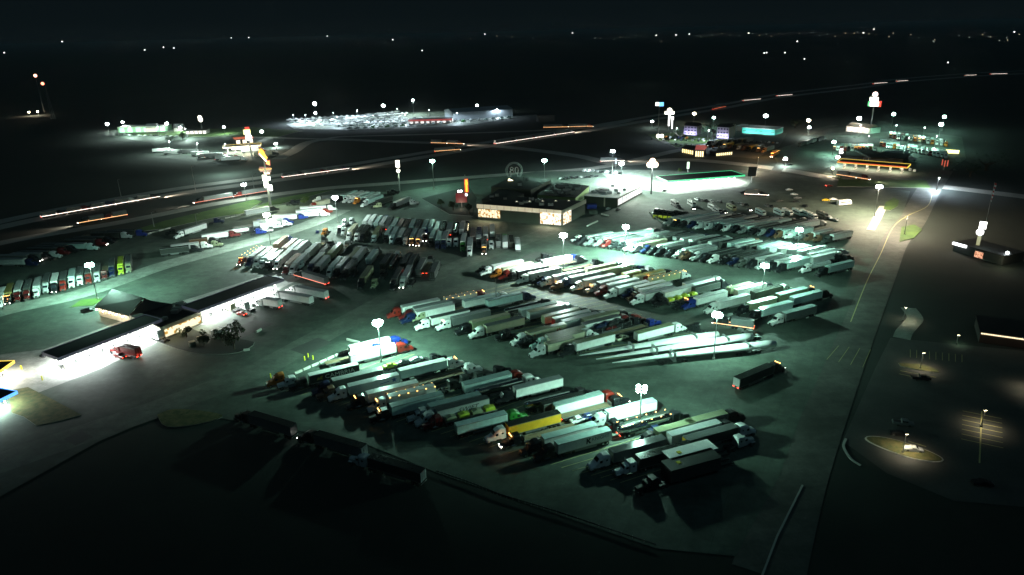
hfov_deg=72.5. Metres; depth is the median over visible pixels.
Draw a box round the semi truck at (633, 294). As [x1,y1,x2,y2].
[625,282,672,301]
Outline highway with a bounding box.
[0,73,1023,229]
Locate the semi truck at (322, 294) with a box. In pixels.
[286,285,328,300]
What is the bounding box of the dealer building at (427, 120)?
[408,117,452,123]
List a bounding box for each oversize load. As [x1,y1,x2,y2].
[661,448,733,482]
[662,439,729,459]
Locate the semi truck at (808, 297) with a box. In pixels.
[789,289,832,306]
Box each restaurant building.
[94,289,169,321]
[185,128,209,133]
[846,122,876,133]
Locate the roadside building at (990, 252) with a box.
[952,238,1023,264]
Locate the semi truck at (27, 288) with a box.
[22,279,32,300]
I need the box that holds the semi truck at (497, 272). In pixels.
[488,261,533,278]
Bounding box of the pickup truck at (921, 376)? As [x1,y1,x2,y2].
[911,373,930,380]
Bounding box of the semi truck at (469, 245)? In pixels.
[467,237,472,256]
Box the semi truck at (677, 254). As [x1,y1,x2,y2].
[671,243,709,258]
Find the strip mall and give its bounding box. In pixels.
[974,315,1023,348]
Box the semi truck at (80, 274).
[76,265,84,285]
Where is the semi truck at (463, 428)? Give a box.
[454,409,527,437]
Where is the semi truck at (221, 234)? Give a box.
[201,230,240,239]
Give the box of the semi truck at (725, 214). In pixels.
[708,212,735,216]
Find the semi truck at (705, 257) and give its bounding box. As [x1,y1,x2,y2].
[697,246,736,262]
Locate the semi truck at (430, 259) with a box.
[422,255,434,274]
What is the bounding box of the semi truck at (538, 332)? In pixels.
[509,322,566,346]
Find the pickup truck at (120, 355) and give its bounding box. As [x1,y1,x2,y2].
[113,352,126,358]
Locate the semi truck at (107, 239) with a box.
[73,236,116,243]
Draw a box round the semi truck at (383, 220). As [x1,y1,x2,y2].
[379,215,388,229]
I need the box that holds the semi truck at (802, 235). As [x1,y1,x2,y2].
[792,232,805,240]
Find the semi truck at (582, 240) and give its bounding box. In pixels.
[575,231,612,244]
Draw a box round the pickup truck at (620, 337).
[615,334,628,340]
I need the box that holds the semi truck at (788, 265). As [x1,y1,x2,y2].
[773,256,810,272]
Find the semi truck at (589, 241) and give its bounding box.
[582,233,620,246]
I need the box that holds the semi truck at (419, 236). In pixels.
[415,228,424,246]
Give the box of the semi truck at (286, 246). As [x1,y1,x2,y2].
[282,237,299,251]
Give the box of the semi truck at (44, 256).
[10,252,55,260]
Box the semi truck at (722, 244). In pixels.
[718,236,749,248]
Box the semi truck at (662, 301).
[652,291,698,307]
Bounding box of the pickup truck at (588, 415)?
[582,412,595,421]
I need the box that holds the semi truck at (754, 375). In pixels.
[732,361,785,389]
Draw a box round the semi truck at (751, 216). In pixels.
[734,214,761,218]
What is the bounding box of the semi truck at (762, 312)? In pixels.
[746,300,792,319]
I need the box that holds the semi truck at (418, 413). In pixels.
[406,391,481,423]
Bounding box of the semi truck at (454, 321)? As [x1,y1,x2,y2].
[435,308,490,331]
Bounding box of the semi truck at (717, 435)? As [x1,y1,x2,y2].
[682,422,756,444]
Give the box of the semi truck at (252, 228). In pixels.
[225,225,255,234]
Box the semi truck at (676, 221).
[669,214,701,226]
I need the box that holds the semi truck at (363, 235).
[359,225,370,242]
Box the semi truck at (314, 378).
[288,361,359,391]
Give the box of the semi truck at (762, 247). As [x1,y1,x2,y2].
[756,241,785,250]
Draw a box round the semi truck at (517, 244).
[514,237,520,251]
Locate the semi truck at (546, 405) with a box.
[540,390,593,412]
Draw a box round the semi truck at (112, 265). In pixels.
[108,257,116,276]
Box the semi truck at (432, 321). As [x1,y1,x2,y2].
[413,308,469,331]
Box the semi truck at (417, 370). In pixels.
[398,356,464,381]
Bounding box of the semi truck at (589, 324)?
[581,313,629,328]
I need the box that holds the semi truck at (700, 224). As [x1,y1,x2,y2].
[692,217,724,229]
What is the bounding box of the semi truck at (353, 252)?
[348,246,362,259]
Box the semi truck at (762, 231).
[754,223,786,236]
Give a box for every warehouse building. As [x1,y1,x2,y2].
[736,124,748,130]
[742,125,783,134]
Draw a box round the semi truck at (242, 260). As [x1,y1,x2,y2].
[236,245,261,265]
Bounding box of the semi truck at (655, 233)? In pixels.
[645,230,671,236]
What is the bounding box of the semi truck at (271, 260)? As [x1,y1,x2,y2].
[263,250,283,270]
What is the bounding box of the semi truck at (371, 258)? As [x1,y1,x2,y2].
[365,248,380,265]
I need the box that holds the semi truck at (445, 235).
[441,231,448,249]
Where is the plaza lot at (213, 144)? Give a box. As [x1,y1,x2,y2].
[97,129,283,156]
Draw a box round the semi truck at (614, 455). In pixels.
[586,434,666,471]
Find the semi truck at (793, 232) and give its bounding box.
[782,226,813,239]
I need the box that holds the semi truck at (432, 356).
[381,353,446,374]
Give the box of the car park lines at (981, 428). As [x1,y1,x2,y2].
[900,370,1002,462]
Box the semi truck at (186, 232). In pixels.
[173,223,206,238]
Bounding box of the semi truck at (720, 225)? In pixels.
[711,218,743,231]
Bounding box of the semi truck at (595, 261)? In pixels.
[561,257,603,271]
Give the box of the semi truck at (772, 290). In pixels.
[750,284,792,299]
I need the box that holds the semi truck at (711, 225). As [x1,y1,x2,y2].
[702,218,733,230]
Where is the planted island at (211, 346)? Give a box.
[152,329,253,353]
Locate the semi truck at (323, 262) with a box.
[313,255,330,273]
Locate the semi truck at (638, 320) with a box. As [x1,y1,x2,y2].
[590,316,644,333]
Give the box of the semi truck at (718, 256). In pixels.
[706,248,742,263]
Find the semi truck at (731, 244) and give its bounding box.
[727,238,757,246]
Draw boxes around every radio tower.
[34,74,44,112]
[41,82,55,118]
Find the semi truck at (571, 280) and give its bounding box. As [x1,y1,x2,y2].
[558,270,601,288]
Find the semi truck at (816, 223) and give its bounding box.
[796,219,827,227]
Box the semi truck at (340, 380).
[311,366,382,396]
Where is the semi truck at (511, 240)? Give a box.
[509,234,513,248]
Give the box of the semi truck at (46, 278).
[42,272,50,293]
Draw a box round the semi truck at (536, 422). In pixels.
[483,409,560,444]
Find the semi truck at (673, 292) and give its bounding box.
[648,284,694,303]
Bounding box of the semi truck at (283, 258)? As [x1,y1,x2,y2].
[273,249,292,269]
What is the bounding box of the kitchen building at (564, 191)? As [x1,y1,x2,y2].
[537,182,588,200]
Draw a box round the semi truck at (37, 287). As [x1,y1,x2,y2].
[32,276,41,298]
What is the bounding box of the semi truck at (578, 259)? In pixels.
[549,255,587,267]
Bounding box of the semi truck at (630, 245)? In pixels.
[621,237,659,251]
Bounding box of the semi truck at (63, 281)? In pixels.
[59,270,67,291]
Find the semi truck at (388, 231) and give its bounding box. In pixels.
[383,226,393,243]
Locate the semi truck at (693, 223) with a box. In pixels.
[685,216,718,228]
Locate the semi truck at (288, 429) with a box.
[233,409,297,438]
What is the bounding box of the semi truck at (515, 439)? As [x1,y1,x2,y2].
[498,423,574,450]
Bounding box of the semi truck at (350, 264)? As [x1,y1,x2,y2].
[340,258,357,280]
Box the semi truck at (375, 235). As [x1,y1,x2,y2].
[371,225,381,243]
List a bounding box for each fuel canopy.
[0,360,14,383]
[0,388,17,406]
[42,314,161,370]
[181,275,283,321]
[222,143,260,152]
[656,170,744,187]
[837,159,910,172]
[854,149,888,160]
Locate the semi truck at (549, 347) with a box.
[528,335,574,358]
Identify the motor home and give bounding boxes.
[670,199,678,206]
[687,199,695,206]
[707,202,716,208]
[712,206,721,211]
[726,203,735,210]
[755,207,765,215]
[773,207,784,215]
[782,207,792,215]
[792,207,802,215]
[800,209,809,216]
[807,211,817,218]
[816,210,827,218]
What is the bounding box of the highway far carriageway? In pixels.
[0,70,1023,223]
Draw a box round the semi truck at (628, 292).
[620,279,666,299]
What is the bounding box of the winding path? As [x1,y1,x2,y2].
[893,307,922,339]
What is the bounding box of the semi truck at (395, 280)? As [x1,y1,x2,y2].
[389,267,403,291]
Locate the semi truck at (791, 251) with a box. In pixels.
[786,244,815,255]
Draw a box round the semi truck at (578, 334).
[547,328,598,340]
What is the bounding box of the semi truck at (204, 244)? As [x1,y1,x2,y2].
[171,241,212,248]
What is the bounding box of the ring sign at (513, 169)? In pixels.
[506,162,522,177]
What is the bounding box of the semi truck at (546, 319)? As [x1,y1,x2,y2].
[541,306,587,325]
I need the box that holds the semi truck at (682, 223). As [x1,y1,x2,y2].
[677,215,707,227]
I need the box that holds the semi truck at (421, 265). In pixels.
[415,257,427,276]
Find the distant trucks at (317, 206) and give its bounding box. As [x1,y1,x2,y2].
[40,72,1006,228]
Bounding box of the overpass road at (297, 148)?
[272,139,1023,198]
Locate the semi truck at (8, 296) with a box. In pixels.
[3,282,14,305]
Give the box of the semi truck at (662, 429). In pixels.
[636,418,696,440]
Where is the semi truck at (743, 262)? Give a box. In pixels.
[733,251,772,267]
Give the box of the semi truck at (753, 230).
[746,222,779,235]
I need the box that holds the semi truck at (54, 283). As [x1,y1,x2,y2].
[50,272,59,293]
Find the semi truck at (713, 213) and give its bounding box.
[698,212,722,215]
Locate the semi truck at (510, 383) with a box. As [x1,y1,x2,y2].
[473,373,540,395]
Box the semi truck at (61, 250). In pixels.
[26,247,71,255]
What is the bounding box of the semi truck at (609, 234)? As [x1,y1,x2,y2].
[594,231,627,241]
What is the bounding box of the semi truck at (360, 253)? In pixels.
[352,247,368,263]
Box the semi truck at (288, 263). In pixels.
[281,253,300,274]
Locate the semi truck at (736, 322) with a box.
[712,316,754,329]
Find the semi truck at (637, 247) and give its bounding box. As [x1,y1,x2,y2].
[629,238,667,252]
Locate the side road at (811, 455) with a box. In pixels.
[732,170,952,574]
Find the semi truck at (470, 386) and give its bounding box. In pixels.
[462,369,524,393]
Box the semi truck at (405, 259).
[400,252,412,269]
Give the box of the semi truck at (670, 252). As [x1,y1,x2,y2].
[663,248,676,257]
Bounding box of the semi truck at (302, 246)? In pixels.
[293,239,311,254]
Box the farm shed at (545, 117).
[536,114,554,121]
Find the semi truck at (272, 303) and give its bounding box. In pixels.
[251,297,282,309]
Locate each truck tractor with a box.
[149,330,169,342]
[165,228,176,235]
[208,240,223,247]
[209,217,224,223]
[222,302,240,313]
[236,301,255,312]
[251,228,266,234]
[262,226,273,232]
[265,371,284,387]
[269,222,283,228]
[277,374,295,389]
[286,199,299,205]
[299,260,306,269]
[315,385,334,401]
[321,228,330,235]
[337,226,341,234]
[340,227,346,235]
[341,219,348,226]
[349,217,355,225]
[349,267,358,277]
[370,278,379,289]
[373,202,385,208]
[383,190,394,195]
[405,199,418,205]
[407,276,415,287]
[423,234,428,242]
[438,378,461,393]
[447,238,452,246]
[453,238,458,246]
[454,374,475,389]
[474,370,491,377]
[475,265,486,274]
[489,240,493,249]
[492,364,511,372]
[494,328,516,341]
[516,334,536,348]
[530,275,543,284]
[535,253,552,261]
[536,276,551,286]
[549,280,568,290]
[570,234,580,242]
[598,417,624,430]
[633,473,668,495]
[639,424,658,436]
[645,265,656,270]
[652,208,658,214]
[657,209,663,215]
[662,210,668,216]
[672,210,678,215]
[672,298,686,310]
[684,322,708,332]
[722,433,754,452]
[741,328,760,339]
[830,253,842,262]
[837,254,853,261]
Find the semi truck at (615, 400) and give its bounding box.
[561,392,629,421]
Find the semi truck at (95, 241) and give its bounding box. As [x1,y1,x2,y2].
[65,238,108,246]
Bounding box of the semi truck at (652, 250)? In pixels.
[646,240,684,255]
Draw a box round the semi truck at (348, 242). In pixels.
[337,238,351,255]
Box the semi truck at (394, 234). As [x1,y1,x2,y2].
[389,227,399,244]
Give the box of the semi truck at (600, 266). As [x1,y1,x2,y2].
[585,261,622,272]
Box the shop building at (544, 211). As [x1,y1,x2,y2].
[477,195,585,225]
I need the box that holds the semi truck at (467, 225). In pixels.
[464,220,469,234]
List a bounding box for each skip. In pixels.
[586,203,596,208]
[588,209,596,213]
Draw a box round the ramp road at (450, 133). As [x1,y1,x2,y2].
[254,120,630,138]
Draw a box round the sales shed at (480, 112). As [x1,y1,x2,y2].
[444,105,512,119]
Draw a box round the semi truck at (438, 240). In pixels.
[435,231,442,249]
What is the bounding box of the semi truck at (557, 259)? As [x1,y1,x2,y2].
[540,254,575,264]
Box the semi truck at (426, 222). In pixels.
[421,219,429,228]
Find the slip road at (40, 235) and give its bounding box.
[0,144,722,244]
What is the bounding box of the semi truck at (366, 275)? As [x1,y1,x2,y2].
[357,265,373,289]
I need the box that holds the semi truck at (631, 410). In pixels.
[586,397,656,426]
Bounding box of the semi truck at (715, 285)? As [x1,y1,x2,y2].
[691,280,730,295]
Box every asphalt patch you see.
[225,320,273,338]
[290,338,331,354]
[521,252,555,258]
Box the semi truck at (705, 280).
[682,275,724,285]
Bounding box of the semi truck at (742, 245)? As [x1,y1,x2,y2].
[735,239,766,249]
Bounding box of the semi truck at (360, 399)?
[345,379,418,410]
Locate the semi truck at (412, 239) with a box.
[409,228,418,246]
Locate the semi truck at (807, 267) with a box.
[798,260,830,273]
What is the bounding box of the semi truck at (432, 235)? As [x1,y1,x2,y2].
[428,229,436,246]
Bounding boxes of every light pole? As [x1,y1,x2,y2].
[84,262,98,298]
[262,213,271,246]
[331,196,338,222]
[372,319,383,362]
[542,159,546,178]
[559,233,567,272]
[621,225,629,253]
[634,384,648,430]
[711,311,723,359]
[760,263,770,287]
[795,227,803,246]
[874,185,882,215]
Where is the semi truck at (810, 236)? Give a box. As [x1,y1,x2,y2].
[802,227,833,241]
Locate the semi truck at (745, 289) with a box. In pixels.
[733,281,772,295]
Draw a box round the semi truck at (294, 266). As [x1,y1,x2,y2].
[288,253,308,274]
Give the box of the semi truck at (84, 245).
[55,242,99,250]
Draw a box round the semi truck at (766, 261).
[754,254,791,270]
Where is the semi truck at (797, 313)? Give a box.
[767,304,816,326]
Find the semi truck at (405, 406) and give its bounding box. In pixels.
[368,390,443,423]
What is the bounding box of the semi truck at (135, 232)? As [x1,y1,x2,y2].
[106,229,147,236]
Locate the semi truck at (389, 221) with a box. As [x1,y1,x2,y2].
[385,217,393,229]
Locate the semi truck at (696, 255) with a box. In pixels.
[689,251,702,260]
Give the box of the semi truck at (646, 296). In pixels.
[629,285,675,305]
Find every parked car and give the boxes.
[80,307,93,311]
[236,311,246,315]
[382,362,396,369]
[383,368,394,373]
[396,359,410,365]
[409,356,423,362]
[594,323,606,328]
[607,320,618,325]
[613,318,623,321]
[889,429,909,437]
[904,445,923,452]
[971,478,994,487]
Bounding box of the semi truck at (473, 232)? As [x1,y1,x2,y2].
[470,227,475,242]
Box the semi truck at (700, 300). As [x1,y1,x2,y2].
[680,289,727,310]
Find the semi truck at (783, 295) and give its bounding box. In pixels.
[775,286,815,302]
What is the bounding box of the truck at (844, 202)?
[836,199,851,205]
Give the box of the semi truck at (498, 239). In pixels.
[496,233,500,247]
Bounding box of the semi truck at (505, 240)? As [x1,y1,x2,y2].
[502,234,507,248]
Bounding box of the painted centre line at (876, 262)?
[850,196,931,321]
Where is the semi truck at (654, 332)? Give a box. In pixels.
[633,322,686,342]
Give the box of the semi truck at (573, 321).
[560,311,604,328]
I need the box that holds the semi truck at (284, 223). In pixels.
[259,220,292,228]
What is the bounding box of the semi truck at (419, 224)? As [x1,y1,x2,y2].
[415,219,423,229]
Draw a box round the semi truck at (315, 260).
[307,252,324,271]
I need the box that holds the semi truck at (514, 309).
[504,297,549,316]
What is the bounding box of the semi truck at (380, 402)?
[366,383,435,413]
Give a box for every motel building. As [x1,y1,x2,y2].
[684,122,701,134]
[717,123,733,137]
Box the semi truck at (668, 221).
[661,213,693,225]
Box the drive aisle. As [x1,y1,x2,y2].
[0,227,563,473]
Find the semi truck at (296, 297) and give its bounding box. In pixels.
[269,290,313,305]
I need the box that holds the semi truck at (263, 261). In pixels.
[258,248,278,269]
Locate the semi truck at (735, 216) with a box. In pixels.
[720,214,746,218]
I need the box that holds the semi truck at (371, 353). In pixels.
[348,341,413,364]
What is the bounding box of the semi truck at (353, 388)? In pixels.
[327,372,399,402]
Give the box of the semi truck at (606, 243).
[599,233,637,248]
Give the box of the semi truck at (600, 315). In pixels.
[581,309,631,321]
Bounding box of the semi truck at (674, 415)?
[616,409,689,438]
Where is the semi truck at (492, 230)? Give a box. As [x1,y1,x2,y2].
[490,224,494,237]
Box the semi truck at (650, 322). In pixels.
[613,316,661,336]
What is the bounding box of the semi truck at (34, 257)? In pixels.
[0,254,42,261]
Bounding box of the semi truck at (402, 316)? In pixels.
[397,299,451,320]
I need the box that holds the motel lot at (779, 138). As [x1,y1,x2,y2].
[653,130,786,158]
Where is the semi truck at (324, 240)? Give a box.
[316,237,327,252]
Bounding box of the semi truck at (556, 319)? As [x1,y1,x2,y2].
[552,308,598,323]
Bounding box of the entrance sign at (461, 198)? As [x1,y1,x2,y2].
[455,190,467,207]
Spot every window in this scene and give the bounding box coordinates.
[165,316,200,336]
[478,209,499,217]
[540,212,560,224]
[563,210,570,224]
[618,187,641,204]
[974,251,982,258]
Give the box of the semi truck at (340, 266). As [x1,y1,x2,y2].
[332,256,349,278]
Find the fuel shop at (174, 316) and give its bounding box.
[131,301,202,336]
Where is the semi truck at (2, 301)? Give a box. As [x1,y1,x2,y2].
[0,286,5,309]
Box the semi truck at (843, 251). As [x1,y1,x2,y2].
[817,248,849,254]
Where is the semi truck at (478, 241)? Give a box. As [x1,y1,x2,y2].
[476,230,480,248]
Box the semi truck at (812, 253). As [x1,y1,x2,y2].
[805,248,834,256]
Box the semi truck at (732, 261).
[726,249,765,265]
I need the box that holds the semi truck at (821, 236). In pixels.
[810,229,842,242]
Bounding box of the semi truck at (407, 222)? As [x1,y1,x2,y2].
[403,218,411,229]
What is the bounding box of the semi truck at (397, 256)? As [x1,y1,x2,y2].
[388,251,401,269]
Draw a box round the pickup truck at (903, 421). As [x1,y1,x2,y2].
[892,418,914,426]
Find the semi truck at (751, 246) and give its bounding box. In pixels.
[745,240,776,249]
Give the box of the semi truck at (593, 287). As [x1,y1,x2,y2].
[583,275,629,294]
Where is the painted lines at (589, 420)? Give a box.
[295,282,955,482]
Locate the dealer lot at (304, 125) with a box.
[287,112,511,129]
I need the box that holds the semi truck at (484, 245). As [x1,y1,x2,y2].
[481,235,486,254]
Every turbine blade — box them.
[579,331,719,356]
[597,333,753,358]
[612,340,776,364]
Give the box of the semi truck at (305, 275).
[294,270,329,285]
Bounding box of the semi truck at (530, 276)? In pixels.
[515,266,560,284]
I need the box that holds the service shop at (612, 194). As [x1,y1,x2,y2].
[584,181,641,207]
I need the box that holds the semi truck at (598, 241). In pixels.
[591,233,628,246]
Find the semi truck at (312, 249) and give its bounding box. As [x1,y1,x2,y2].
[304,242,322,258]
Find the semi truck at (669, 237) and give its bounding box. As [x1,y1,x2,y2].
[663,231,692,242]
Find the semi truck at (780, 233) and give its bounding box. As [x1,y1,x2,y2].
[771,225,805,238]
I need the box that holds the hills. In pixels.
[0,21,1023,47]
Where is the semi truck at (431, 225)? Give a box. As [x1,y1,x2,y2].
[428,220,435,233]
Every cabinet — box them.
[188,340,195,346]
[210,327,222,337]
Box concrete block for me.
[346,338,359,342]
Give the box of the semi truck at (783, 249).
[777,243,806,253]
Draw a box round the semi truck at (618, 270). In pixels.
[599,263,636,275]
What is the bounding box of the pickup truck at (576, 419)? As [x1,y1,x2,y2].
[569,415,587,424]
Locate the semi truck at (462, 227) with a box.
[459,221,464,235]
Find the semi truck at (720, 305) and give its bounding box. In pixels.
[703,293,750,314]
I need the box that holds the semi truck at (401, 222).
[397,218,405,229]
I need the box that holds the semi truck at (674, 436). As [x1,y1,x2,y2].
[666,416,736,444]
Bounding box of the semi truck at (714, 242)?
[708,236,736,247]
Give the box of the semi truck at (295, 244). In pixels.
[288,238,304,248]
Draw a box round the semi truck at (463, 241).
[460,233,466,251]
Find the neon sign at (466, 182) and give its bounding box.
[464,179,467,192]
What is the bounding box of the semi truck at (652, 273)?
[633,268,671,280]
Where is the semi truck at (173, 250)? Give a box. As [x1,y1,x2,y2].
[160,245,203,256]
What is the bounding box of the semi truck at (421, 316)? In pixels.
[411,306,463,322]
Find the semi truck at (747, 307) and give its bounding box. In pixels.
[733,296,776,315]
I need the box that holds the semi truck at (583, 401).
[552,389,619,412]
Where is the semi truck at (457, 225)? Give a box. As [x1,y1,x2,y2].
[453,221,459,235]
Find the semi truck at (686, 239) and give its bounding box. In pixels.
[680,233,708,241]
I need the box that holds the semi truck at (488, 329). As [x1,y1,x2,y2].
[467,315,524,339]
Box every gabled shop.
[145,123,157,131]
[173,123,184,131]
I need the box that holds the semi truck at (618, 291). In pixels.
[603,280,649,299]
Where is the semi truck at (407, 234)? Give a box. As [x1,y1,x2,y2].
[402,228,411,245]
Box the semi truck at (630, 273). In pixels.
[622,268,648,277]
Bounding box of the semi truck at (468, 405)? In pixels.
[413,394,488,428]
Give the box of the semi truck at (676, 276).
[648,270,690,281]
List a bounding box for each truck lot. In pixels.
[0,170,909,555]
[772,131,965,179]
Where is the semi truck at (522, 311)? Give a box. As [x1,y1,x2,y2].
[518,301,563,318]
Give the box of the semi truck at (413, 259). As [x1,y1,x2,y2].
[406,252,419,267]
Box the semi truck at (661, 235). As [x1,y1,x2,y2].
[656,230,684,238]
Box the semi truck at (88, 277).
[84,266,92,284]
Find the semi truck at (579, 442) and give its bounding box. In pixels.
[531,426,611,463]
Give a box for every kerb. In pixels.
[761,485,802,574]
[842,438,860,465]
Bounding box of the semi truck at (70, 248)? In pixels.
[35,245,80,252]
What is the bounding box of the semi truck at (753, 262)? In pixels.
[744,252,784,268]
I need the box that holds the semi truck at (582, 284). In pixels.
[569,273,615,291]
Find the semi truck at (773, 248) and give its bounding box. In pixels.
[765,242,796,252]
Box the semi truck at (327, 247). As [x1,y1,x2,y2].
[318,239,334,253]
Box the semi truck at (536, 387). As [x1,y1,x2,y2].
[493,375,562,405]
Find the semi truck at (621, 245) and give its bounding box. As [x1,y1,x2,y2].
[615,235,653,250]
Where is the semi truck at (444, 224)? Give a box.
[440,220,447,230]
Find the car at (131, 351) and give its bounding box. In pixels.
[108,342,142,358]
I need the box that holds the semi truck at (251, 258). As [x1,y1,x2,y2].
[245,246,265,267]
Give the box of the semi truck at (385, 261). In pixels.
[379,253,393,269]
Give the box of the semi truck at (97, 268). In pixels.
[93,262,101,282]
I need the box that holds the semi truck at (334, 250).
[327,243,343,259]
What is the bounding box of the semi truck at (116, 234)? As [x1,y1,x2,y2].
[90,231,133,238]
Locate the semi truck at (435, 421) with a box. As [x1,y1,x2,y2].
[421,404,496,431]
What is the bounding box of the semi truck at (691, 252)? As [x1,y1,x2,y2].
[678,244,716,260]
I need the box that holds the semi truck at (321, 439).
[297,429,367,455]
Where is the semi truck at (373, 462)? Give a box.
[348,450,426,485]
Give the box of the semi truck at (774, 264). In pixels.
[763,255,803,271]
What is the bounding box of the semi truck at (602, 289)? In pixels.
[593,277,639,296]
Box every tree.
[175,326,191,336]
[196,329,209,344]
[212,327,230,341]
[219,333,240,348]
[225,319,244,336]
[437,199,443,205]
[448,201,457,209]
[465,201,471,211]
[671,126,690,139]
[699,122,717,136]
[704,125,715,136]
[950,159,982,176]
[973,151,1015,170]
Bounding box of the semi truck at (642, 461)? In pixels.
[612,440,691,478]
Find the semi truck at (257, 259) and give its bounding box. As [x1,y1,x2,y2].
[252,247,272,267]
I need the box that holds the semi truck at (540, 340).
[529,325,586,349]
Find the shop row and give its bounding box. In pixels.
[117,124,171,132]
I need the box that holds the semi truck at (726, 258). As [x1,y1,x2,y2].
[717,248,755,264]
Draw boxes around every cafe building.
[681,145,695,154]
[695,145,706,156]
[709,149,732,155]
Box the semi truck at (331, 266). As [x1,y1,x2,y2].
[326,256,342,278]
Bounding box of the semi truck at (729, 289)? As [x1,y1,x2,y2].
[726,281,758,296]
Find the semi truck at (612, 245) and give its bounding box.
[606,235,642,249]
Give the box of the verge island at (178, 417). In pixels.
[157,409,221,426]
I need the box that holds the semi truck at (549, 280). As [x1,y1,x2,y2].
[538,269,584,287]
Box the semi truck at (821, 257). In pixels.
[809,251,842,263]
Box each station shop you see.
[233,136,253,143]
[838,151,863,159]
[864,151,909,162]
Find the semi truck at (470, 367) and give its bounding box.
[418,362,482,385]
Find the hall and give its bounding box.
[491,176,550,197]
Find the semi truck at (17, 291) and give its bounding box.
[12,280,23,302]
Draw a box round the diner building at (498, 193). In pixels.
[482,189,523,203]
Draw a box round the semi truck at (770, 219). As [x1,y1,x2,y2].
[758,216,782,221]
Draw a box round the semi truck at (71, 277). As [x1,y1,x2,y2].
[67,267,75,288]
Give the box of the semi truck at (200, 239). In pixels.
[189,237,221,244]
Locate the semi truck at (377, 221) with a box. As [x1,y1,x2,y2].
[373,215,383,228]
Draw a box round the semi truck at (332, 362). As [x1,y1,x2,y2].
[324,343,380,366]
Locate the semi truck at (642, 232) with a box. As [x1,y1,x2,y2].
[629,228,658,235]
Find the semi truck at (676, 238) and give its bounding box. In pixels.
[672,232,700,241]
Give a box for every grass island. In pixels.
[9,387,80,425]
[69,298,102,307]
[127,127,299,136]
[136,199,261,230]
[256,190,330,206]
[421,186,476,215]
[649,131,686,140]
[663,135,717,147]
[837,179,929,187]
[865,436,943,461]
[884,198,898,209]
[898,363,938,372]
[899,225,921,241]
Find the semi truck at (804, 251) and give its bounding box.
[796,245,827,256]
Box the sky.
[0,0,1023,44]
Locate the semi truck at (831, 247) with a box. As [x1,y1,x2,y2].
[808,246,836,252]
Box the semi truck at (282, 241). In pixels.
[273,234,292,249]
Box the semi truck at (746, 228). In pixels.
[735,221,769,234]
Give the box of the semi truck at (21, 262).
[0,258,39,266]
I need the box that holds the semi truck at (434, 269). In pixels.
[429,261,440,279]
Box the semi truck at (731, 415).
[683,408,745,423]
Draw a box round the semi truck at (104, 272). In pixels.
[100,265,108,279]
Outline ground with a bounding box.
[0,20,1023,574]
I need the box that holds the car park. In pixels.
[843,338,1023,506]
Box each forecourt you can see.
[0,272,300,391]
[599,170,753,193]
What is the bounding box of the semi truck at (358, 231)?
[354,224,365,241]
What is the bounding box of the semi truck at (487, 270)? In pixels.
[478,259,523,276]
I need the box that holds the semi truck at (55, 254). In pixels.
[17,250,63,258]
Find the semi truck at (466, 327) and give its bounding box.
[454,312,509,335]
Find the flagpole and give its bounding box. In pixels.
[982,181,995,239]
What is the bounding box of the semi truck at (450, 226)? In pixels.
[446,221,453,235]
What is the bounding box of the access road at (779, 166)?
[770,125,836,173]
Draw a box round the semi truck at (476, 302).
[462,292,506,309]
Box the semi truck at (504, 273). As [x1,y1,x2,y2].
[497,263,541,280]
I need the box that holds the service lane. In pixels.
[0,209,349,316]
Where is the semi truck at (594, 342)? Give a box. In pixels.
[556,332,614,357]
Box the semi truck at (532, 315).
[526,302,577,321]
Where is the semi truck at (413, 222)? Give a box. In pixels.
[408,218,417,229]
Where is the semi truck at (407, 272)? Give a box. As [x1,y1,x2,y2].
[398,265,412,288]
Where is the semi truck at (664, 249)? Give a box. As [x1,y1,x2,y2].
[653,242,689,256]
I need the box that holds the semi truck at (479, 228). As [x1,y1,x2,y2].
[477,226,481,240]
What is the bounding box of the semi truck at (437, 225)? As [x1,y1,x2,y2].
[434,221,440,231]
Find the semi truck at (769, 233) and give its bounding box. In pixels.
[763,223,797,237]
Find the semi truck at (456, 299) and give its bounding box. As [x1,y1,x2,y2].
[443,290,488,304]
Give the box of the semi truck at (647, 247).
[639,244,650,253]
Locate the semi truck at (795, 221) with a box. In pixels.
[782,218,809,224]
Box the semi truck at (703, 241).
[697,235,729,244]
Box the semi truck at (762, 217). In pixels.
[744,215,772,219]
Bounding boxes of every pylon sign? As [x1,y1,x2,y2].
[198,115,202,127]
[243,127,251,155]
[258,149,272,205]
[395,160,400,190]
[646,158,658,193]
[656,102,663,130]
[665,108,673,128]
[748,167,756,182]
[868,92,881,123]
[947,150,958,153]
[976,221,986,244]
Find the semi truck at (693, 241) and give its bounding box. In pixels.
[689,234,718,245]
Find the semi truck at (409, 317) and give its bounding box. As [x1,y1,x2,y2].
[399,302,454,324]
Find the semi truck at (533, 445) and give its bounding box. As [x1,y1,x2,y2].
[518,421,597,457]
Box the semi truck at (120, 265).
[117,256,124,275]
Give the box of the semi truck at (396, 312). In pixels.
[385,297,439,319]
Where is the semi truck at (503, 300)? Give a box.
[485,291,535,309]
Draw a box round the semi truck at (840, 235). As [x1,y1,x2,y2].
[820,230,852,243]
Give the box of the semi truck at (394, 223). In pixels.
[391,217,399,226]
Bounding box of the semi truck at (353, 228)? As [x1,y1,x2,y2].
[346,223,357,239]
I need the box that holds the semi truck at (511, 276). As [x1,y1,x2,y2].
[503,264,548,282]
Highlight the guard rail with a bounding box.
[436,470,655,544]
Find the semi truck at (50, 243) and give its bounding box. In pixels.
[41,242,85,250]
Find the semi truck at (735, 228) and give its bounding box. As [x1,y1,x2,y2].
[728,220,759,232]
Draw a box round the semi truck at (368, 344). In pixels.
[348,335,408,351]
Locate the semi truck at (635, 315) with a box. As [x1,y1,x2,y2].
[604,313,645,330]
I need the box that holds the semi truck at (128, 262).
[125,254,132,272]
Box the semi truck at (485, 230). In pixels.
[483,226,487,240]

